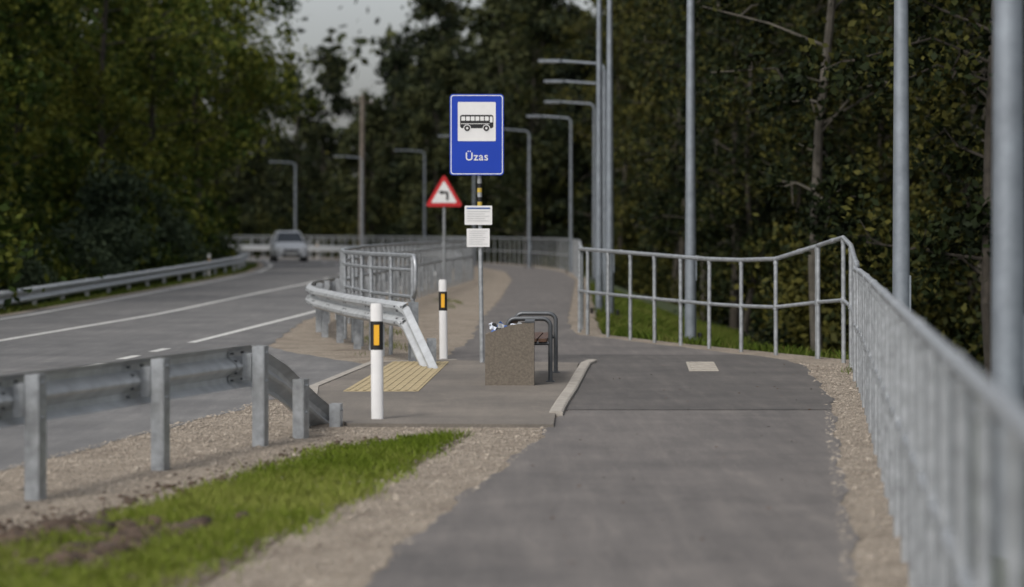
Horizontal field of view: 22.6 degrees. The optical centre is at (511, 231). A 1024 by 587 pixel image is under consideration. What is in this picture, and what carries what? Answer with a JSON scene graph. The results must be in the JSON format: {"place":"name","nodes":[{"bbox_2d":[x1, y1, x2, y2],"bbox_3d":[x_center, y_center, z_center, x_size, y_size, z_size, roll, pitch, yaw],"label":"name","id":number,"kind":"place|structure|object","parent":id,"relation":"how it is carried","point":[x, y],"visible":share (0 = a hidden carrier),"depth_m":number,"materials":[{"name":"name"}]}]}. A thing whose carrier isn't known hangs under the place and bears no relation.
{"place":"outdoors","nodes":[
{"label":"outdoors","id":0,"kind":"place"},
{"bbox_2d":[0,263,258,314],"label":"grass","id":1,"kind":"structure","parent":0,"point":[134,288],"depth_m":69.01,"materials":[{"name":"plant"}]},
{"bbox_2d":[0,258,424,470],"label":"road","id":2,"kind":"structure","parent":0,"point":[176,331],"depth_m":39.44,"materials":[{"name":"asphalt"}]},
{"bbox_2d":[0,258,424,363],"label":"road markings","id":3,"kind":"object","parent":2,"relation":"on","point":[195,341],"visible":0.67,"depth_m":48.14,"materials":[{"name":"paint"}]},
{"bbox_2d":[269,231,309,261],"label":"car","id":4,"kind":"object","parent":2,"relation":"on","point":[288,244],"visible":1,"depth_m":137.28,"materials":[{"name":"silver metal"}]},
{"bbox_2d":[81,0,840,201],"label":"sky","id":5,"kind":"structure","parent":0,"point":[322,15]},
{"bbox_2d":[0,255,1001,586],"bbox_3d":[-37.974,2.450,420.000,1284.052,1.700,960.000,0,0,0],"label":"ground","id":6,"kind":"structure","parent":0,"point":[304,337],"depth_m":17.69,"materials":[{"name":"gravel"}]},
{"bbox_2d":[0,0,62,248],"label":"leafy tree","id":7,"kind":"object","parent":6,"relation":"on","point":[9,77],"visible":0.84,"depth_m":62.13,"materials":[{"name":"green plant"}]},
{"bbox_2d":[0,194,66,310],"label":"shrub","id":8,"kind":"object","parent":6,"relation":"on","point":[8,271],"visible":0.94,"depth_m":51.86,"materials":[{"name":"green plant"}]},
{"bbox_2d":[0,202,71,306],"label":"willow bush","id":9,"kind":"object","parent":6,"relation":"on","point":[28,274],"visible":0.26,"depth_m":64.29,"materials":[{"name":"green plant"}]},
{"bbox_2d":[0,155,95,301],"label":"shrub","id":10,"kind":"object","parent":6,"relation":"on","point":[68,273],"visible":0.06,"depth_m":69.95,"materials":[{"name":"green plant"}]},
{"bbox_2d":[0,126,102,306],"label":"shrub","id":11,"kind":"object","parent":6,"relation":"on","point":[8,169],"visible":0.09,"depth_m":65.44,"materials":[{"name":"green plant"}]},
{"bbox_2d":[0,0,107,232],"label":"leafy tree","id":12,"kind":"object","parent":6,"relation":"on","point":[31,13],"visible":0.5,"depth_m":77.72,"materials":[{"name":"green plant"}]},
{"bbox_2d":[6,179,105,300],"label":"shrub","id":13,"kind":"object","parent":6,"relation":"on","point":[57,241],"visible":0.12,"depth_m":70.70,"materials":[{"name":"green plant"}]},
{"bbox_2d":[0,0,145,214],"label":"leafy tree","id":14,"kind":"object","parent":6,"relation":"on","point":[125,11],"visible":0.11,"depth_m":83.21,"materials":[{"name":"green plant"}]},
{"bbox_2d":[2,0,147,191],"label":"leafy tree","id":15,"kind":"object","parent":6,"relation":"on","point":[36,115],"visible":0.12,"depth_m":99.70,"materials":[{"name":"green plant"}]},
{"bbox_2d":[43,208,136,292],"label":"willow bush","id":16,"kind":"object","parent":6,"relation":"on","point":[83,254],"visible":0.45,"depth_m":76.85,"materials":[{"name":"green plant"}]},
{"bbox_2d":[12,0,177,178],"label":"leafy tree","id":17,"kind":"object","parent":6,"relation":"on","point":[121,158],"visible":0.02,"depth_m":116.64,"materials":[{"name":"green plant"}]},
{"bbox_2d":[27,136,167,289],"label":"willow bush","id":18,"kind":"object","parent":6,"relation":"on","point":[113,218],"visible":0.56,"depth_m":82.78,"materials":[{"name":"green plant"}]},
{"bbox_2d":[16,98,178,289],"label":"shrub","id":19,"kind":"object","parent":6,"relation":"on","point":[65,185],"visible":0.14,"depth_m":88.71,"materials":[{"name":"green plant"}]},
{"bbox_2d":[0,249,248,309],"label":"guardrail","id":20,"kind":"object","parent":6,"relation":"on","point":[85,285],"visible":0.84,"depth_m":68.09,"materials":[{"name":"metal"}]},
{"bbox_2d":[0,0,249,239],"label":"leafy tree","id":21,"kind":"object","parent":6,"relation":"on","point":[98,114],"visible":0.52,"depth_m":91.65,"materials":[{"name":"green plant"}]},
{"bbox_2d":[102,184,197,289],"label":"shrub","id":22,"kind":"object","parent":6,"relation":"on","point":[165,261],"visible":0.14,"depth_m":89.46,"materials":[{"name":"green plant"}]},
{"bbox_2d":[43,0,270,252],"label":"leafy tree","id":23,"kind":"object","parent":6,"relation":"on","point":[152,73],"visible":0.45,"depth_m":107.73,"materials":[{"name":"green plant"}]},
{"bbox_2d":[136,172,199,282],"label":"willow bush","id":24,"kind":"object","parent":6,"relation":"on","point":[169,225],"visible":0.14,"depth_m":95.87,"materials":[{"name":"green plant"}]},
{"bbox_2d":[0,345,342,500],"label":"guardrail","id":25,"kind":"object","parent":6,"relation":"on","point":[34,402],"visible":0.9,"depth_m":17.15,"materials":[{"name":"metal"}]},
{"bbox_2d":[55,0,309,244],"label":"leafy tree","id":26,"kind":"object","parent":6,"relation":"on","point":[222,193],"visible":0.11,"depth_m":130.06,"materials":[{"name":"green plant"}]},
{"bbox_2d":[160,201,207,278],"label":"willow bush","id":27,"kind":"object","parent":6,"relation":"on","point":[193,250],"visible":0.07,"depth_m":101.32,"materials":[{"name":"green plant"}]},
{"bbox_2d":[119,127,258,271],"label":"shrub","id":28,"kind":"object","parent":6,"relation":"on","point":[214,254],"visible":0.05,"depth_m":116.23,"materials":[{"name":"green plant"}]},
{"bbox_2d":[75,0,326,241],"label":"leafy tree","id":29,"kind":"object","parent":6,"relation":"on","point":[254,69],"visible":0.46,"depth_m":117.14,"materials":[{"name":"green plant"}]},
{"bbox_2d":[116,0,310,221],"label":"leafy tree","id":30,"kind":"object","parent":6,"relation":"on","point":[288,3],"visible":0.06,"depth_m":132.07,"materials":[{"name":"green plant"}]},
{"bbox_2d":[0,426,470,586],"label":"grass","id":31,"kind":"structure","parent":6,"relation":"on","point":[300,476],"depth_m":14.21,"materials":[{"name":"plant"}]},
{"bbox_2d":[0,501,322,584],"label":"soil clods","id":32,"kind":"object","parent":31,"relation":"on","point":[133,531],"visible":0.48,"depth_m":13.27,"materials":[{"name":"soil"}]},
{"bbox_2d":[6,435,400,566],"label":"soil clods","id":33,"kind":"object","parent":31,"relation":"on","point":[127,500],"visible":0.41,"depth_m":15.29,"materials":[{"name":"soil"}]},
{"bbox_2d":[202,51,285,255],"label":"tree","id":34,"kind":"object","parent":6,"relation":"on","point":[243,196],"visible":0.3,"depth_m":177.77,"materials":[{"name":"green plant"}]},
{"bbox_2d":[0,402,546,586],"bbox_3d":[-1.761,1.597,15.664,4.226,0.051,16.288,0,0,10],"label":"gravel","id":35,"kind":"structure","parent":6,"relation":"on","point":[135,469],"depth_m":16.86,"materials":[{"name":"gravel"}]},
{"bbox_2d":[255,62,332,226],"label":"tree","id":36,"kind":"object","parent":6,"relation":"on","point":[313,185],"visible":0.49,"depth_m":193.35,"materials":[{"name":"green plant"}]},
{"bbox_2d":[252,182,342,256],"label":"undergrowth shrub","id":37,"kind":"object","parent":6,"relation":"on","point":[300,217],"visible":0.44,"depth_m":188.14,"materials":[{"name":"green plant"}]},
{"bbox_2d":[279,45,357,217],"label":"tree","id":38,"kind":"object","parent":6,"relation":"on","point":[330,83],"visible":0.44,"depth_m":201.68,"materials":[{"name":"green plant"}]},
{"bbox_2d":[229,245,461,368],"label":"guardrail","id":39,"kind":"object","parent":6,"relation":"on","point":[325,297],"visible":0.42,"depth_m":35.23,"materials":[{"name":"metal"}]},
{"bbox_2d":[225,236,473,354],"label":"railing","id":40,"kind":"object","parent":6,"relation":"on","point":[352,264],"visible":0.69,"depth_m":54.52,"materials":[{"name":"metal"}]},
{"bbox_2d":[303,151,412,257],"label":"undergrowth shrub","id":41,"kind":"object","parent":6,"relation":"on","point":[351,224],"visible":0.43,"depth_m":187.84,"materials":[{"name":"green plant"}]},
{"bbox_2d":[352,95,372,255],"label":"utility pole","id":42,"kind":"object","parent":6,"relation":"on","point":[362,102],"visible":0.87,"depth_m":167.88,"materials":[{"name":"brown wood"}]},
{"bbox_2d":[332,85,404,258],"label":"tree","id":43,"kind":"object","parent":6,"relation":"on","point":[376,184],"visible":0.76,"depth_m":172.68,"materials":[{"name":"green plant"}]},
{"bbox_2d":[357,35,433,215],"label":"tree","id":44,"kind":"object","parent":6,"relation":"on","point":[398,59],"visible":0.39,"depth_m":193.78,"materials":[{"name":"green plant"}]},
{"bbox_2d":[237,237,568,270],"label":"railing","id":45,"kind":"object","parent":6,"relation":"on","point":[563,240],"visible":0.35,"depth_m":117.93,"materials":[{"name":"metal"}]},
{"bbox_2d":[388,0,482,225],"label":"tree","id":46,"kind":"object","parent":6,"relation":"on","point":[451,6],"visible":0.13,"depth_m":203.65,"materials":[{"name":"green plant"}]},
{"bbox_2d":[388,0,485,241],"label":"tree","id":47,"kind":"object","parent":6,"relation":"on","point":[426,41],"visible":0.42,"depth_m":167.15,"materials":[{"name":"green plant"}]},
{"bbox_2d":[395,46,485,246],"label":"tree","id":48,"kind":"object","parent":6,"relation":"on","point":[433,91],"visible":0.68,"depth_m":162.59,"materials":[{"name":"green plant"}]},
{"bbox_2d":[439,280,447,358],"bbox_3d":[-0.865,1.150,32.200,0.117,1.100,0.080,0,0,0],"label":"marker post","id":49,"kind":"object","parent":6,"relation":"on","point":[443,345],"visible":0.93,"depth_m":32.17,"materials":[{"name":"white plastic"}]},
{"bbox_2d":[426,176,461,279],"bbox_3d":[-1.670,0.158,62.983,0.867,3.084,0.103,0,0,0],"label":"warning sign","id":50,"kind":"object","parent":6,"relation":"on","point":[444,195],"visible":0.85,"depth_m":62.94,"materials":[{"name":"metal"}]},
{"bbox_2d":[318,360,578,427],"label":"bus stop platform","id":51,"kind":"structure","parent":6,"relation":"on","point":[455,393],"depth_m":23.84,"materials":[{"name":"concrete"}]},
{"bbox_2d":[370,303,383,418],"bbox_3d":[-1.133,1.150,21.500,0.113,1.100,0.080,0,0,0],"label":"marker post","id":52,"kind":"object","parent":51,"relation":"on","point":[376,334],"visible":0.94,"depth_m":21.47,"materials":[{"name":"white plastic"}]},
{"bbox_2d":[344,361,448,390],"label":"tactile paving","id":53,"kind":"structure","parent":51,"relation":"on","point":[406,376],"depth_m":27.50,"materials":[{"name":"concrete"}]},
{"bbox_2d":[450,94,503,362],"bbox_3d":[-0.424,-0.007,30.779,0.650,3.295,0.097,0,0,-2],"label":"bus stop sign","id":54,"kind":"object","parent":51,"relation":"on","point":[477,134],"visible":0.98,"depth_m":30.74,"materials":[{"name":"metal"}]},
{"bbox_2d":[485,319,534,384],"bbox_3d":[-0.018,1.239,26.400,0.505,0.662,0.440,0,0,1],"label":"litter bin","id":55,"kind":"object","parent":51,"relation":"on","point":[509,354],"visible":1,"depth_m":26.18,"materials":[{"name":"concrete"}]},
{"bbox_2d":[506,311,559,381],"bbox_3d":[0.220,1.228,27.700,0.540,0.684,1.790,0,0,3],"label":"bench","id":56,"kind":"object","parent":51,"relation":"on","point":[541,338],"visible":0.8,"depth_m":26.84,"materials":[{"name":"metal"}]},
{"bbox_2d":[432,68,515,260],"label":"tree","id":57,"kind":"object","parent":6,"relation":"on","point":[477,87],"visible":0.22,"depth_m":157.56,"materials":[{"name":"green plant"}]},
{"bbox_2d":[439,0,539,210],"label":"tree","id":58,"kind":"object","parent":6,"relation":"on","point":[496,9],"visible":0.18,"depth_m":196.28,"materials":[{"name":"green plant"}]},
{"bbox_2d":[476,0,578,264],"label":"woodland tree","id":59,"kind":"object","parent":6,"relation":"on","point":[523,18],"visible":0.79,"depth_m":146.44,"materials":[{"name":"green plant"}]},
{"bbox_2d":[486,0,596,256],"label":"tree","id":60,"kind":"object","parent":6,"relation":"on","point":[504,44],"visible":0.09,"depth_m":152.75,"materials":[{"name":"green plant"}]},
{"bbox_2d":[488,0,603,262],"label":"tree","id":61,"kind":"object","parent":6,"relation":"on","point":[549,22],"visible":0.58,"depth_m":146.76,"materials":[{"name":"green plant"}]},
{"bbox_2d":[526,115,572,272],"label":"street lamp","id":62,"kind":"object","parent":6,"relation":"on","point":[570,218],"visible":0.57,"depth_m":99.95,"materials":[{"name":"metal"}]},
{"bbox_2d":[143,0,957,289],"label":"distant forest","id":63,"kind":"object","parent":6,"relation":"on","point":[262,181],"depth_m":232.93,"materials":[{"name":"plant"}]},
{"bbox_2d":[249,256,859,586],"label":"footpath","id":64,"kind":"structure","parent":6,"relation":"on","point":[691,483],"depth_m":15.02,"materials":[{"name":"asphalt"}]},
{"bbox_2d":[553,355,833,409],"bbox_3d":[1.981,1.590,28.025,3.003,0.001,10.250,0,0,0],"label":"asphalt patch","id":65,"kind":"object","parent":64,"relation":"on","point":[733,382],"visible":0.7,"depth_m":26.67,"materials":[{"name":"asphalt"}]},
{"bbox_2d":[544,101,595,279],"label":"street lamp","id":66,"kind":"object","parent":6,"relation":"on","point":[594,194],"visible":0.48,"depth_m":88.95,"materials":[{"name":"metal"}]},
{"bbox_2d":[538,59,605,291],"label":"street lamp","id":67,"kind":"object","parent":6,"relation":"on","point":[603,134],"visible":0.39,"depth_m":66.94,"materials":[{"name":"metal"}]},
{"bbox_2d":[549,359,596,415],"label":"kerb","id":68,"kind":"structure","parent":6,"relation":"on","point":[560,404],"depth_m":25.42,"materials":[{"name":"concrete"}]},
{"bbox_2d":[542,8,621,243],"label":"woodland tree","id":69,"kind":"object","parent":6,"relation":"on","point":[573,42],"visible":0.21,"depth_m":145.07,"materials":[{"name":"green plant"}]},
{"bbox_2d":[535,34,632,262],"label":"tree","id":70,"kind":"object","parent":6,"relation":"on","point":[559,134],"visible":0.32,"depth_m":142.84,"materials":[{"name":"green plant"}]},
{"bbox_2d":[590,0,602,312],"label":"street lamp","id":71,"kind":"object","parent":6,"relation":"on","point":[599,236],"visible":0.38,"depth_m":50.45,"materials":[{"name":"metal"}]},
{"bbox_2d":[568,21,636,257],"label":"woodland tree","id":72,"kind":"object","parent":6,"relation":"on","point":[591,149],"visible":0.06,"depth_m":141.60,"materials":[{"name":"green plant"}]},
{"bbox_2d":[556,0,651,286],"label":"woodland tree","id":73,"kind":"object","parent":6,"relation":"on","point":[621,228],"visible":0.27,"depth_m":126.34,"materials":[{"name":"green plant"}]},
{"bbox_2d":[569,0,647,262],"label":"tree","id":74,"kind":"object","parent":6,"relation":"on","point":[580,119],"visible":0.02,"depth_m":138.52,"materials":[{"name":"green plant"}]},
{"bbox_2d":[600,0,620,316],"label":"street lamp","id":75,"kind":"object","parent":6,"relation":"on","point":[609,175],"visible":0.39,"depth_m":48.95,"materials":[{"name":"metal"}]},
{"bbox_2d":[590,239,667,295],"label":"undergrowth shrub","id":76,"kind":"object","parent":6,"relation":"on","point":[637,272],"visible":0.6,"depth_m":124.64,"materials":[{"name":"green plant"}]},
{"bbox_2d":[613,0,681,291],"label":"woodland tree","id":77,"kind":"object","parent":6,"relation":"on","point":[624,117],"visible":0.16,"depth_m":117.11,"materials":[{"name":"green plant"}]},
{"bbox_2d":[605,0,715,294],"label":"woodland tree","id":78,"kind":"object","parent":6,"relation":"on","point":[653,187],"visible":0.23,"depth_m":103.98,"materials":[{"name":"green plant"}]},
{"bbox_2d":[613,0,710,260],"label":"tree","id":79,"kind":"object","parent":6,"relation":"on","point":[622,186],"visible":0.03,"depth_m":121.11,"materials":[{"name":"green plant"}]},
{"bbox_2d":[633,246,701,298],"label":"undergrowth shrub","id":80,"kind":"object","parent":6,"relation":"on","point":[666,263],"visible":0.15,"depth_m":113.08,"materials":[{"name":"green plant"}]},
{"bbox_2d":[590,0,746,290],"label":"woodland tree","id":81,"kind":"object","parent":6,"relation":"on","point":[661,124],"visible":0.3,"depth_m":96.27,"materials":[{"name":"green plant"}]},
{"bbox_2d":[618,0,754,295],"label":"woodland tree","id":82,"kind":"object","parent":6,"relation":"on","point":[676,265],"visible":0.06,"depth_m":111.49,"materials":[{"name":"green plant"}]},
{"bbox_2d":[572,239,815,358],"bbox_3d":[2.466,0.916,65.050,2.837,1.528,65.568,0,0,0],"label":"railing","id":83,"kind":"object","parent":6,"relation":"on","point":[578,249],"visible":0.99,"depth_m":36.01,"materials":[{"name":"metal"}]},
{"bbox_2d":[683,0,704,340],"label":"street lamp","id":84,"kind":"object","parent":6,"relation":"on","point":[690,250],"visible":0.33,"depth_m":40.94,"materials":[{"name":"metal"}]},
{"bbox_2d":[613,0,815,320],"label":"woodland tree","id":85,"kind":"object","parent":6,"relation":"on","point":[700,234],"visible":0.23,"depth_m":78.76,"materials":[{"name":"green plant"}]},
{"bbox_2d":[668,230,800,333],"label":"undergrowth shrub","id":86,"kind":"object","parent":6,"relation":"on","point":[720,297],"visible":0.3,"depth_m":75.38,"materials":[{"name":"green plant"}]},
{"bbox_2d":[638,0,836,276],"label":"woodland tree","id":87,"kind":"object","parent":6,"relation":"on","point":[682,57],"visible":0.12,"depth_m":84.79,"materials":[{"name":"green plant"}]},
{"bbox_2d":[629,0,847,329],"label":"woodland tree","id":88,"kind":"object","parent":6,"relation":"on","point":[734,311],"visible":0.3,"depth_m":75.67,"materials":[{"name":"green plant"}]},
{"bbox_2d":[640,0,863,334],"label":"woodland tree","id":89,"kind":"object","parent":6,"relation":"on","point":[708,216],"visible":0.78,"depth_m":69.46,"materials":[{"name":"green plant"}]},
{"bbox_2d":[711,245,848,353],"bbox_3d":[7.068,2.130,56.621,3.619,3.722,4.831,0,0,-38],"label":"undergrowth shrub","id":90,"kind":"object","parent":6,"relation":"on","point":[767,334],"visible":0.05,"depth_m":56.55,"materials":[{"name":"green plant"}]},
{"bbox_2d":[746,0,867,260],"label":"woodland tree","id":91,"kind":"object","parent":6,"relation":"on","point":[799,199],"visible":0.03,"depth_m":92.33,"materials":[{"name":"green plant"}]},
{"bbox_2d":[652,0,983,350],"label":"woodland tree","id":92,"kind":"object","parent":6,"relation":"on","point":[815,208],"visible":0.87,"depth_m":44.85,"materials":[{"name":"green plant"}]},
{"bbox_2d":[770,0,893,221],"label":"woodland tree","id":93,"kind":"object","parent":6,"relation":"on","point":[830,110],"visible":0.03,"depth_m":85.58,"materials":[{"name":"green plant"}]},
{"bbox_2d":[729,152,956,357],"bbox_3d":[7.051,1.517,53.364,4.592,6.433,6.129,0,0,19],"label":"undergrowth shrub","id":94,"kind":"object","parent":6,"relation":"on","point":[830,329],"visible":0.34,"depth_m":52.97,"materials":[{"name":"green plant"}]},
{"bbox_2d":[785,0,971,256],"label":"woodland tree","id":95,"kind":"object","parent":6,"relation":"on","point":[879,150],"visible":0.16,"depth_m":75.12,"materials":[{"name":"green plant"}]},
{"bbox_2d":[797,0,985,225],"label":"woodland tree","id":96,"kind":"object","parent":6,"relation":"on","point":[911,180],"visible":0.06,"depth_m":78.37,"materials":[{"name":"green plant"}]},
{"bbox_2d":[892,0,910,310],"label":"street lamp","id":97,"kind":"object","parent":6,"relation":"on","point":[901,283],"visible":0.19,"depth_m":24.94,"materials":[{"name":"metal"}]},
{"bbox_2d":[790,0,1023,378],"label":"woodland tree","id":98,"kind":"object","parent":6,"relation":"on","point":[977,216],"visible":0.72,"depth_m":37.64,"materials":[{"name":"green plant"}]},
{"bbox_2d":[829,258,984,370],"bbox_3d":[8.568,2.071,50.521,5.041,3.907,3.779,0,0,20],"label":"undergrowth shrub","id":99,"kind":"object","parent":6,"relation":"on","point":[936,321],"visible":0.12,"depth_m":50.06,"materials":[{"name":"green plant"}]},
{"bbox_2d":[815,235,1023,586],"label":"railing","id":100,"kind":"object","parent":6,"relation":"on","point":[919,382],"visible":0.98,"depth_m":9.42,"materials":[{"name":"metal"}]},
{"bbox_2d":[850,0,991,332],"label":"woodland tree","id":101,"kind":"object","parent":6,"relation":"on","point":[870,6],"visible":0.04,"depth_m":67.14,"materials":[{"name":"green plant"}]},
{"bbox_2d":[851,0,1023,357],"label":"woodland tree","id":102,"kind":"object","parent":6,"relation":"on","point":[919,194],"visible":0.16,"depth_m":55.75,"materials":[{"name":"green plant"}]},
{"bbox_2d":[878,0,1023,320],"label":"woodland tree","id":103,"kind":"object","parent":6,"relation":"on","point":[983,116],"visible":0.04,"depth_m":60.66,"materials":[{"name":"green plant"}]},
{"bbox_2d":[944,267,984,373],"bbox_3d":[9.450,1.397,41.680,6.381,6.609,4.771,0,0,-33],"label":"undergrowth shrub","id":104,"kind":"object","parent":6,"relation":"on","point":[975,348],"visible":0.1,"depth_m":42.47,"materials":[{"name":"green plant"}]},
{"bbox_2d":[916,0,1023,210],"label":"woodland tree","id":105,"kind":"object","parent":6,"relation":"on","point":[969,32],"visible":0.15,"depth_m":48.15,"materials":[{"name":"green plant"}]},
{"bbox_2d":[973,0,1023,557],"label":"street lamp","id":106,"kind":"object","parent":6,"relation":"on","point":[1007,346],"visible":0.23,"depth_m":12.93,"materials":[{"name":"metal"}]},
{"bbox_2d":[589,283,974,399],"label":"grass","id":107,"kind":"structure","parent":0,"point":[667,326],"depth_m":48.24,"materials":[{"name":"plant"}]},
{"bbox_2d":[799,363,907,586],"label":"gravel","id":108,"kind":"structure","parent":0,"point":[868,494],"depth_m":16.72,"materials":[{"name":"gravel"}]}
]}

